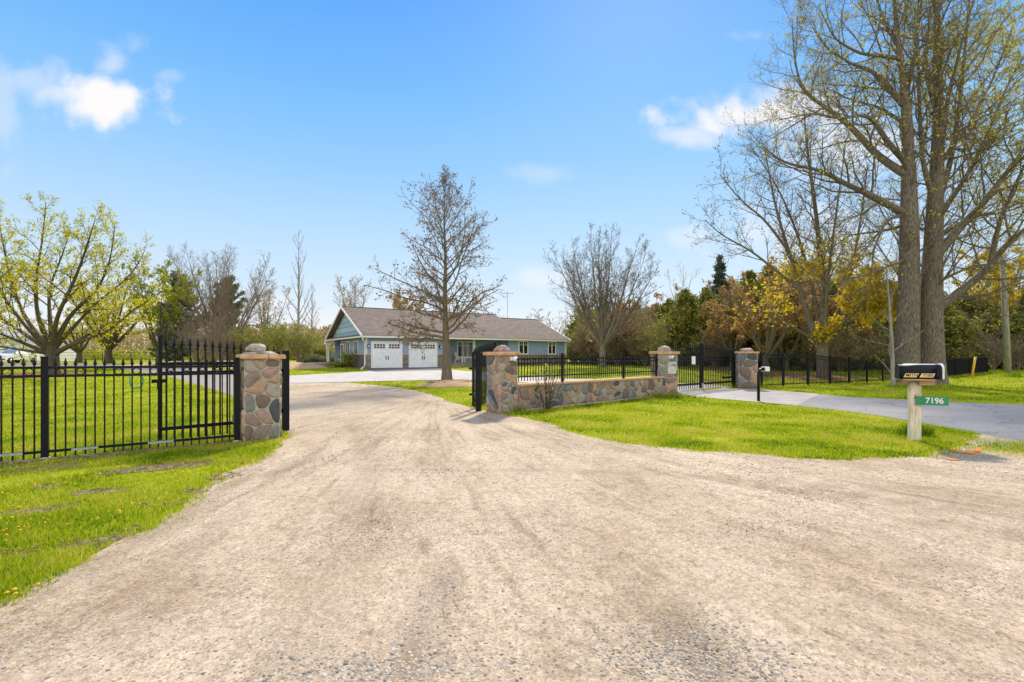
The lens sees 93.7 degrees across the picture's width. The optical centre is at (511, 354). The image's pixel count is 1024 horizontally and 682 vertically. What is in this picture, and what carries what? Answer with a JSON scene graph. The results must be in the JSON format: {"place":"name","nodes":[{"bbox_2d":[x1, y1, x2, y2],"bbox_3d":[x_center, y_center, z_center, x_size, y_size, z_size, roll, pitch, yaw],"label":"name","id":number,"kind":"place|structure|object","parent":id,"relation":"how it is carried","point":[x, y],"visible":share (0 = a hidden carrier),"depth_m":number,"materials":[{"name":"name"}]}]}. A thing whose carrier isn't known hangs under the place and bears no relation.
{"place":"outdoors","nodes":[
{"label":"outdoors","id":0,"kind":"place"},
{"bbox_2d":[0,330,75,361],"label":"metal barn","id":1,"kind":"structure","parent":0,"point":[70,356],"depth_m":81.08,"materials":[{"name":"white metal"}]},
{"bbox_2d":[0,355,1023,664],"bbox_3d":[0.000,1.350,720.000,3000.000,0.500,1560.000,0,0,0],"label":"ground","id":2,"kind":"structure","parent":0,"point":[186,475],"depth_m":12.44,"materials":[{"name":"plant"}]},
{"bbox_2d":[0,349,39,362],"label":"parked truck","id":3,"kind":"object","parent":2,"relation":"on","point":[7,354],"visible":0.66,"depth_m":62.34,"materials":[{"name":"white paint"}]},
{"bbox_2d":[40,307,97,362],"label":"maple tree","id":4,"kind":"object","parent":2,"relation":"on","point":[78,349],"visible":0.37,"depth_m":63.73,"materials":[{"name":"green plant"}]},
{"bbox_2d":[0,190,171,374],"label":"maple tree","id":5,"kind":"object","parent":2,"relation":"on","point":[51,341],"visible":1,"depth_m":31.96,"materials":[{"name":"green plant"}]},
{"bbox_2d":[25,352,164,361],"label":"wire fence","id":6,"kind":"object","parent":2,"relation":"on","point":[102,356],"visible":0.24,"depth_m":69.99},
{"bbox_2d":[60,260,166,363],"bbox_3d":[-50.604,-4.911,59.800,10.524,12.423,10.808,0,0,0],"label":"maple tree","id":7,"kind":"object","parent":2,"relation":"on","point":[108,354],"visible":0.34,"depth_m":59.58,"materials":[{"name":"green plant"}]},
{"bbox_2d":[3,363,232,395],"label":"side lane","id":8,"kind":"structure","parent":2,"relation":"on","point":[186,377],"depth_m":31.76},
{"bbox_2d":[0,442,236,466],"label":"soil strip","id":9,"kind":"object","parent":2,"relation":"on","point":[70,457],"visible":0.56,"depth_m":7.50,"materials":[{"name":"soil"}]},
{"bbox_2d":[0,356,240,461],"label":"picket fence","id":10,"kind":"object","parent":2,"relation":"on","point":[45,367],"visible":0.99,"depth_m":7.70,"materials":[{"name":"black metal"}]},
{"bbox_2d":[0,441,243,555],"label":"dry stems","id":11,"kind":"object","parent":2,"relation":"on","point":[108,470],"visible":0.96,"depth_m":6.67,"materials":[{"name":"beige plant"}]},
{"bbox_2d":[96,461,215,473],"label":"bare earth","id":12,"kind":"structure","parent":2,"relation":"on","point":[170,464],"depth_m":6.79,"materials":[{"name":"soil"}]},
{"bbox_2d":[119,255,201,365],"bbox_3d":[-32.193,-3.744,44.194,5.654,10.168,7.003,0,0,0],"label":"maple tree","id":13,"kind":"object","parent":2,"relation":"on","point":[171,299],"visible":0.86,"depth_m":43.63,"materials":[{"name":"green plant"}]},
{"bbox_2d":[0,322,334,359],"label":"woods","id":14,"kind":"object","parent":2,"relation":"on","point":[123,344],"visible":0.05,"depth_m":104.36,"materials":[{"name":"green plant"}]},
{"bbox_2d":[121,360,232,365],"bbox_3d":[-31.492,0.864,50.326,18.446,0.574,8.825,0,0,0],"label":"mulch bed","id":15,"kind":"object","parent":2,"relation":"on","point":[146,364],"visible":0.19,"depth_m":48.16,"materials":[{"name":"brown wood"}]},
{"bbox_2d":[171,314,236,360],"bbox_3d":[-32.160,-1.687,49.875,6.151,5.695,5.978,0,0,-25],"label":"bare shrub","id":16,"kind":"object","parent":15,"relation":"on","point":[193,346],"visible":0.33,"depth_m":49.65,"materials":[{"name":"beige plant"}]},
{"bbox_2d":[162,241,278,359],"bbox_3d":[-30.991,-5.463,52.997,9.325,13.526,11.730,0,0,17],"label":"bare tree","id":17,"kind":"object","parent":15,"relation":"on","point":[204,309],"visible":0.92,"depth_m":50.75,"materials":[{"name":"grey plant"}]},
{"bbox_2d":[222,320,277,353],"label":"leafing shrub","id":18,"kind":"object","parent":15,"relation":"on","point":[251,337],"visible":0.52,"depth_m":49.56,"materials":[{"name":"green plant"}]},
{"bbox_2d":[270,319,323,362],"bbox_3d":[-23.011,-1.456,51.378,5.218,5.240,4.846,0,0,0],"label":"leafing shrub","id":19,"kind":"object","parent":15,"relation":"on","point":[297,349],"visible":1,"depth_m":51.63,"materials":[{"name":"green plant"}]},
{"bbox_2d":[149,269,208,360],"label":"pine tree","id":20,"kind":"object","parent":2,"relation":"on","point":[173,279],"visible":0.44,"depth_m":59.05,"materials":[{"name":"green plant"}]},
{"bbox_2d":[83,347,332,359],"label":"green brush","id":21,"kind":"object","parent":2,"relation":"on","point":[92,356],"visible":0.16,"depth_m":93.48,"materials":[{"name":"green plant"}]},
{"bbox_2d":[167,303,249,361],"bbox_3d":[-28.483,-1.967,44.451,6.642,6.328,6.834,0,0,0],"label":"bare shrub","id":22,"kind":"object","parent":2,"relation":"on","point":[203,331],"visible":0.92,"depth_m":44.33,"materials":[{"name":"beige plant"}]},
{"bbox_2d":[200,275,248,359],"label":"pine tree","id":23,"kind":"object","parent":2,"relation":"on","point":[236,286],"visible":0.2,"depth_m":65.65,"materials":[{"name":"green plant"}]},
{"bbox_2d":[235,344,285,441],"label":"stone pillar","id":24,"kind":"structure","parent":2,"relation":"on","point":[260,390],"depth_m":8.88,"materials":[{"name":"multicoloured stone"}]},
{"bbox_2d":[151,336,289,439],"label":"drive gate","id":25,"kind":"structure","parent":24,"relation":"attached to","point":[285,394],"depth_m":9.11,"materials":[{"name":"metal"}]},
{"bbox_2d":[250,276,293,345],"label":"bare tree","id":26,"kind":"object","parent":2,"relation":"on","point":[266,308],"visible":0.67,"depth_m":61.96,"materials":[{"name":"grey plant"}]},
{"bbox_2d":[254,318,299,353],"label":"leafing shrub","id":27,"kind":"object","parent":2,"relation":"on","point":[277,347],"visible":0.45,"depth_m":54.89,"materials":[{"name":"green plant"}]},
{"bbox_2d":[228,361,326,368],"bbox_3d":[-20.793,0.915,42.652,9.337,0.679,6.115,0,0,0],"label":"mulch bed","id":28,"kind":"object","parent":2,"relation":"on","point":[296,365],"visible":0.3,"depth_m":41.43,"materials":[{"name":"brown wood"}]},
{"bbox_2d":[279,230,313,361],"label":"poplar tree","id":29,"kind":"object","parent":2,"relation":"on","point":[298,310],"visible":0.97,"depth_m":57.92,"materials":[{"name":"grey plant"}]},
{"bbox_2d":[300,284,324,354],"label":"poplar tree","id":30,"kind":"object","parent":2,"relation":"on","point":[312,320],"visible":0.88,"depth_m":59.99,"materials":[{"name":"beige plant"}]},
{"bbox_2d":[306,353,334,362],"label":"juniper bush","id":31,"kind":"object","parent":2,"relation":"on","point":[315,359],"visible":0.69,"depth_m":54.37,"materials":[{"name":"green plant"}]},
{"bbox_2d":[337,346,356,367],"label":"rose bush","id":32,"kind":"object","parent":2,"relation":"on","point":[348,359],"visible":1,"depth_m":41.95,"materials":[{"name":"green plant"}]},
{"bbox_2d":[332,274,373,306],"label":"bare tree","id":33,"kind":"object","parent":2,"relation":"on","point":[354,285],"visible":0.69,"depth_m":75.97,"materials":[{"name":"grey plant"}]},
{"bbox_2d":[368,367,441,371],"bbox_3d":[-8.553,1.195,40.296,6.850,0.169,6.378,0,0,-17],"label":"asphalt pad","id":34,"kind":"object","parent":2,"relation":"on","point":[406,369],"visible":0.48,"depth_m":39.20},
{"bbox_2d":[388,288,430,309],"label":"maple tree","id":35,"kind":"object","parent":2,"relation":"on","point":[399,307],"visible":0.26,"depth_m":70.65,"materials":[{"name":"orange plant"}]},
{"bbox_2d":[354,164,506,379],"bbox_3d":[-4.078,-4.318,26.307,7.730,12.071,8.510,0,0,0],"label":"oak tree","id":36,"kind":"object","parent":2,"relation":"on","point":[445,302],"visible":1,"depth_m":26.05,"materials":[{"name":"brown plant"}]},
{"bbox_2d":[311,306,570,368],"bbox_3d":[-7.757,-1.590,51.196,24.610,6.040,15.975,0,0,-33],"label":"bungalow","id":37,"kind":"object","parent":2,"relation":"on","point":[362,331],"visible":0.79,"depth_m":46.32,"materials":[{"name":"blue"}]},
{"bbox_2d":[371,341,402,367],"bbox_3d":[-10.745,-0.015,41.237,2.755,2.290,0.102,0,0,-33],"label":"garage door","id":38,"kind":"structure","parent":37,"relation":"in","point":[384,354],"depth_m":41.21,"materials":[{"name":"white paint"}]},
{"bbox_2d":[408,342,436,367],"bbox_3d":[-7.965,-0.015,43.042,2.729,2.290,0.102,0,0,-33],"label":"garage door","id":39,"kind":"structure","parent":37,"relation":"in","point":[428,358],"depth_m":43.05,"materials":[{"name":"white paint"}]},
{"bbox_2d":[457,341,472,357],"bbox_3d":[-4.624,-0.505,47.496,1.834,1.670,0.088,0,0,-33],"label":"window","id":40,"kind":"structure","parent":37,"relation":"in","point":[464,348],"depth_m":47.54,"materials":[{"name":"glass"}]},
{"bbox_2d":[417,380,471,387],"bbox_3d":[-3.163,1.470,24.619,3.068,0.320,2.864,0,0,42],"label":"mulch ring","id":41,"kind":"object","parent":2,"relation":"on","point":[451,383],"visible":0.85,"depth_m":23.88,"materials":[{"name":"brown wood"}]},
{"bbox_2d":[469,342,495,410],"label":"drive gate","id":42,"kind":"structure","parent":2,"relation":"on","point":[476,368],"depth_m":13.99,"materials":[{"name":"metal"}]},
{"bbox_2d":[483,345,520,413],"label":"stone pillar","id":43,"kind":"structure","parent":2,"relation":"on","point":[502,388],"depth_m":13.06,"materials":[{"name":"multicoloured stone"}]},
{"bbox_2d":[0,401,1014,593],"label":"dandelions","id":44,"kind":"object","parent":2,"relation":"on","point":[37,583],"visible":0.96,"depth_m":6.09,"materials":[{"name":"yellow plant"}]},
{"bbox_2d":[289,370,726,390],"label":"concrete drive","id":45,"kind":"structure","parent":2,"relation":"on","point":[387,376],"depth_m":30.73,"materials":[{"name":"concrete"}]},
{"bbox_2d":[0,382,1023,681],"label":"gravel drive","id":46,"kind":"structure","parent":2,"relation":"on","point":[666,570],"depth_m":3.64,"materials":[{"name":"gravel"}]},
{"bbox_2d":[0,395,1023,681],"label":"gravel stones","id":47,"kind":"object","parent":46,"relation":"on","point":[608,625],"visible":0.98,"depth_m":2.68,"materials":[{"name":"gravel"}]},
{"bbox_2d":[528,358,570,408],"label":"bare shrub","id":48,"kind":"object","parent":2,"relation":"on","point":[548,405],"visible":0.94,"depth_m":13.54,"materials":[{"name":"brown plant"}]},
{"bbox_2d":[525,308,574,334],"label":"bare tree","id":49,"kind":"object","parent":2,"relation":"on","point":[549,322],"visible":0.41,"depth_m":61.89,"materials":[{"name":"beige plant"}]},
{"bbox_2d":[561,329,588,361],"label":"leafing shrub","id":50,"kind":"object","parent":2,"relation":"on","point":[569,345],"visible":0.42,"depth_m":57.65,"materials":[{"name":"beige plant"}]},
{"bbox_2d":[564,314,598,364],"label":"thicket shrub","id":51,"kind":"object","parent":2,"relation":"on","point":[582,343],"visible":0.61,"depth_m":53.30,"materials":[{"name":"beige plant"}]},
{"bbox_2d":[517,376,664,409],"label":"garden wall","id":52,"kind":"structure","parent":2,"relation":"on","point":[590,391],"depth_m":15.57,"materials":[{"name":"stone"}]},
{"bbox_2d":[517,353,657,381],"bbox_3d":[2.845,0.437,16.138,7.552,0.994,0.077,0,0,-42],"label":"wall top fence","id":53,"kind":"object","parent":52,"relation":"on","point":[623,361],"depth_m":15.84,"materials":[{"name":"metal"}]},
{"bbox_2d":[543,222,661,366],"bbox_3d":[8.272,-5.444,44.786,11.117,13.548,9.472,0,0,0],"label":"bare tree","id":54,"kind":"object","parent":2,"relation":"on","point":[602,339],"visible":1,"depth_m":44.28,"materials":[{"name":"grey plant"}]},
{"bbox_2d":[583,301,646,364],"bbox_3d":[10.847,-2.188,50.381,6.502,6.708,6.852,0,0,0],"label":"thicket shrub","id":55,"kind":"object","parent":2,"relation":"on","point":[612,345],"visible":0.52,"depth_m":49.04,"materials":[{"name":"beige plant"}]},
{"bbox_2d":[607,300,659,364],"bbox_3d":[12.629,-2.353,51.962,7.195,7.044,6.827,0,0,16],"label":"thicket shrub","id":56,"kind":"object","parent":2,"relation":"on","point":[649,310],"visible":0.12,"depth_m":51.13,"materials":[{"name":"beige plant"}]},
{"bbox_2d":[608,291,663,329],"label":"tree","id":57,"kind":"object","parent":2,"relation":"on","point":[656,297],"visible":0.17,"depth_m":55.64,"materials":[{"name":"beige plant"}]},
{"bbox_2d":[618,312,669,365],"bbox_3d":[13.239,-1.521,47.244,5.482,5.367,5.201,0,0,-28],"label":"thicket shrub","id":58,"kind":"object","parent":2,"relation":"on","point":[634,342],"visible":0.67,"depth_m":46.67,"materials":[{"name":"beige plant"}]},
{"bbox_2d":[637,313,676,355],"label":"leafing shrub","id":59,"kind":"object","parent":2,"relation":"on","point":[658,339],"visible":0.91,"depth_m":43.61,"materials":[{"name":"green plant"}]},
{"bbox_2d":[650,298,673,333],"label":"cedar tree","id":60,"kind":"object","parent":2,"relation":"on","point":[664,308],"visible":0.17,"depth_m":51.57,"materials":[{"name":"green plant"}]},
{"bbox_2d":[649,345,679,394],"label":"stone pillar","id":61,"kind":"structure","parent":2,"relation":"on","point":[669,381],"depth_m":18.60,"materials":[{"name":"beige stone"}]},
{"bbox_2d":[658,287,710,365],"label":"cedar tree","id":62,"kind":"object","parent":2,"relation":"on","point":[684,304],"visible":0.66,"depth_m":46.30,"materials":[{"name":"green plant"}]},
{"bbox_2d":[570,305,834,366],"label":"wood undergrowth","id":63,"kind":"object","parent":2,"relation":"on","point":[580,325],"visible":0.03,"depth_m":58.24,"materials":[{"name":"plant"}]},
{"bbox_2d":[671,343,735,389],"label":"double gate","id":64,"kind":"structure","parent":2,"relation":"on","point":[701,361],"depth_m":22.18,"materials":[{"name":"black metal"}]},
{"bbox_2d":[683,286,728,366],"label":"cedar tree","id":65,"kind":"object","parent":2,"relation":"on","point":[703,318],"visible":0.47,"depth_m":45.32,"materials":[{"name":"green plant"}]},
{"bbox_2d":[691,322,738,367],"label":"thicket shrub","id":66,"kind":"object","parent":2,"relation":"on","point":[711,342],"visible":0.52,"depth_m":41.87,"materials":[{"name":"beige plant"}]},
{"bbox_2d":[709,254,732,364],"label":"spruce tree","id":67,"kind":"object","parent":2,"relation":"on","point":[720,279],"visible":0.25,"depth_m":51.67,"materials":[{"name":"green plant"}]},
{"bbox_2d":[701,292,763,366],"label":"oak tree","id":68,"kind":"object","parent":2,"relation":"on","point":[722,326],"visible":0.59,"depth_m":40.41,"materials":[{"name":"orange plant"}]},
{"bbox_2d":[717,270,768,361],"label":"cedar tree","id":69,"kind":"object","parent":2,"relation":"on","point":[751,276],"visible":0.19,"depth_m":43.58,"materials":[{"name":"green plant"}]},
{"bbox_2d":[734,348,758,388],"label":"stone pillar","id":70,"kind":"structure","parent":2,"relation":"on","point":[746,367],"depth_m":22.52,"materials":[{"name":"beige stone"}]},
{"bbox_2d":[678,388,818,404],"bbox_3d":[9.747,1.588,19.153,5.862,0.001,5.958,0,0,-33],"label":"concrete apron","id":71,"kind":"object","parent":2,"relation":"on","point":[781,397],"visible":0.82,"depth_m":18.71,"materials":[{"name":"concrete"}]},
{"bbox_2d":[720,265,783,347],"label":"oak tree","id":72,"kind":"object","parent":2,"relation":"on","point":[730,291],"visible":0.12,"depth_m":45.89,"materials":[{"name":"orange plant"}]},
{"bbox_2d":[729,269,817,372],"bbox_3d":[19.420,-2.317,35.764,4.814,7.675,5.899,0,0,-35],"label":"oak tree","id":73,"kind":"object","parent":2,"relation":"on","point":[748,326],"visible":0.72,"depth_m":35.89,"materials":[{"name":"orange plant"}]},
{"bbox_2d":[758,320,815,370],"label":"tree","id":74,"kind":"object","parent":2,"relation":"on","point":[792,338],"visible":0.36,"depth_m":38.05,"materials":[{"name":"green plant"}]},
{"bbox_2d":[757,295,819,370],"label":"oak tree","id":75,"kind":"object","parent":2,"relation":"on","point":[801,323],"visible":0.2,"depth_m":37.70,"materials":[{"name":"beige plant"}]},
{"bbox_2d":[762,267,818,367],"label":"tree","id":76,"kind":"object","parent":2,"relation":"on","point":[792,297],"visible":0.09,"depth_m":41.25,"materials":[{"name":"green plant"}]},
{"bbox_2d":[578,331,1018,367],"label":"dry undergrowth","id":77,"kind":"object","parent":2,"relation":"on","point":[596,354],"visible":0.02,"depth_m":51.43,"materials":[{"name":"beige plant"}]},
{"bbox_2d":[757,255,847,368],"bbox_3d":[23.506,-3.334,39.748,6.489,9.594,5.295,0,0,0],"label":"oak tree","id":78,"kind":"object","parent":2,"relation":"on","point":[770,280],"visible":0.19,"depth_m":39.30,"materials":[{"name":"orange plant"}]},
{"bbox_2d":[781,326,836,370],"bbox_3d":[23.418,-0.706,38.171,3.901,4.025,4.111,0,0,-25],"label":"thicket shrub","id":79,"kind":"object","parent":2,"relation":"on","point":[809,346],"visible":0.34,"depth_m":37.31,"materials":[{"name":"beige plant"}]},
{"bbox_2d":[781,375,861,379],"bbox_3d":[19.561,1.426,30.389,5.356,0.256,3.691,0,0,0],"label":"mulch ring","id":80,"kind":"object","parent":2,"relation":"on","point":[853,378],"visible":0.25,"depth_m":29.55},
{"bbox_2d":[682,90,897,377],"bbox_3d":[17.382,-7.254,29.556,13.701,18.242,8.038,0,0,0],"label":"ash tree","id":81,"kind":"object","parent":80,"relation":"on","point":[820,338],"visible":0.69,"depth_m":29.19,"materials":[{"name":"brown plant"}]},
{"bbox_2d":[760,351,889,386],"bbox_3d":[20.504,0.744,27.427,18.795,1.913,0.744,0,0,-27],"label":"side fence","id":82,"kind":"object","parent":2,"relation":"on","point":[881,371],"visible":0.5,"depth_m":25.27,"materials":[{"name":"metal"}]},
{"bbox_2d":[811,310,866,369],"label":"cedar tree","id":83,"kind":"object","parent":2,"relation":"on","point":[842,331],"visible":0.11,"depth_m":37.37,"materials":[{"name":"green plant"}]},
{"bbox_2d":[818,293,873,369],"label":"oak tree","id":84,"kind":"object","parent":2,"relation":"on","point":[832,301],"visible":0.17,"depth_m":37.80,"materials":[{"name":"beige plant"}]},
{"bbox_2d":[829,324,869,370],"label":"thicket shrub","id":85,"kind":"object","parent":2,"relation":"on","point":[851,350],"visible":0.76,"depth_m":36.44,"materials":[{"name":"beige plant"}]},
{"bbox_2d":[819,275,889,340],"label":"tree","id":86,"kind":"object","parent":2,"relation":"on","point":[834,290],"visible":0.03,"depth_m":42.07,"materials":[{"name":"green plant"}]},
{"bbox_2d":[721,0,993,384],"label":"great tree","id":87,"kind":"object","parent":2,"relation":"on","point":[907,272],"visible":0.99,"depth_m":24.98,"materials":[{"name":"brown plant"}]},
{"bbox_2d":[841,311,894,365],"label":"cedar tree","id":88,"kind":"object","parent":2,"relation":"on","point":[876,325],"visible":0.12,"depth_m":38.50,"materials":[{"name":"green plant"}]},
{"bbox_2d":[842,321,894,370],"bbox_3d":[27.611,-0.706,37.764,3.901,4.025,4.111,0,0,6],"label":"thicket shrub","id":89,"kind":"object","parent":2,"relation":"on","point":[868,353],"visible":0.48,"depth_m":37.47,"materials":[{"name":"beige plant"}]},
{"bbox_2d":[861,248,926,385],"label":"sapling","id":90,"kind":"object","parent":2,"relation":"on","point":[892,363],"visible":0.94,"depth_m":24.27,"materials":[{"name":"grey plant"}]},
{"bbox_2d":[893,378,935,440],"bbox_3d":[7.444,1.120,8.884,0.500,1.360,0.530,0,0,22],"label":"mailbox stand","id":91,"kind":"object","parent":2,"relation":"on","point":[914,418],"visible":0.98,"depth_m":8.85,"materials":[{"name":"brown wood"}]},
{"bbox_2d":[895,364,941,379],"bbox_3d":[7.418,0.307,8.745,0.656,0.274,0.261,0,0,22],"label":"mailbox","id":92,"kind":"object","parent":91,"relation":"on","point":[908,371],"visible":1,"depth_m":8.66,"materials":[{"name":"black paint"}]},
{"bbox_2d":[916,396,948,405],"bbox_3d":[7.640,0.840,8.728,0.480,0.160,0.022,0,0,22],"label":"house number sign","id":93,"kind":"object","parent":91,"relation":"attached to","point":[931,400],"visible":1,"depth_m":8.73,"materials":[{"name":"metal"}]},
{"bbox_2d":[840,0,1023,384],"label":"great tree","id":94,"kind":"object","parent":2,"relation":"on","point":[936,302],"visible":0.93,"depth_m":25.56,"materials":[{"name":"brown plant"}]},
{"bbox_2d":[952,291,976,317],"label":"cedar tree","id":95,"kind":"object","parent":2,"relation":"on","point":[964,304],"visible":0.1,"depth_m":44.24,"materials":[{"name":"green plant"}]},
{"bbox_2d":[946,356,987,375],"bbox_3d":[31.795,0.833,33.617,9.177,1.463,0.134,0,0,-32],"label":"screened fence","id":96,"kind":"object","parent":2,"relation":"on","point":[956,366],"visible":0.83,"depth_m":33.55,"materials":[{"name":"black metal"}]},
{"bbox_2d":[944,309,995,360],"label":"cedar tree","id":97,"kind":"object","parent":2,"relation":"on","point":[954,336],"visible":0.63,"depth_m":38.53,"materials":[{"name":"green plant"}]},
{"bbox_2d":[968,298,995,339],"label":"cedar tree","id":98,"kind":"object","parent":2,"relation":"on","point":[982,309],"visible":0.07,"depth_m":42.64,"materials":[{"name":"green plant"}]},
{"bbox_2d":[956,247,1023,367],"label":"maple tree","id":99,"kind":"object","parent":2,"relation":"on","point":[1019,293],"visible":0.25,"depth_m":41.62,"materials":[{"name":"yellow plant"}]},
{"bbox_2d":[970,323,1023,369],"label":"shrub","id":100,"kind":"object","parent":2,"relation":"on","point":[992,364],"visible":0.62,"depth_m":38.31,"materials":[{"name":"beige plant"}]},
{"bbox_2d":[973,306,1023,368],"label":"cedar tree","id":101,"kind":"object","parent":2,"relation":"on","point":[992,327],"visible":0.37,"depth_m":40.42,"materials":[{"name":"green plant"}]},
{"bbox_2d":[985,331,1023,370],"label":"bare shrub","id":102,"kind":"object","parent":2,"relation":"on","point":[1019,356],"visible":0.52,"depth_m":37.87,"materials":[{"name":"beige plant"}]},
{"bbox_2d":[1000,263,1011,375],"bbox_3d":[33.474,-2.272,32.542,0.716,8.008,0.420,0,0,0],"label":"utility pole","id":103,"kind":"object","parent":2,"relation":"on","point":[1007,364],"visible":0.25,"depth_m":32.42,"materials":[{"name":"brown wood"}]},
{"bbox_2d":[989,305,1023,369],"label":"cedar tree","id":104,"kind":"object","parent":2,"relation":"on","point":[1019,329],"visible":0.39,"depth_m":39.56,"materials":[{"name":"green plant"}]},
{"bbox_2d":[0,0,1023,354],"label":"sky","id":105,"kind":"structure","parent":0,"point":[249,125],"materials":[{"name":"blue"}]},
{"bbox_2d":[419,439,1021,681],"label":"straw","id":106,"kind":"object","parent":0,"point":[708,615],"visible":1,"depth_m":2.97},
{"bbox_2d":[797,394,1023,440],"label":"asphalt driveway","id":107,"kind":"structure","parent":0,"point":[1003,420],"depth_m":13.22,"materials":[{"name":"asphalt"}]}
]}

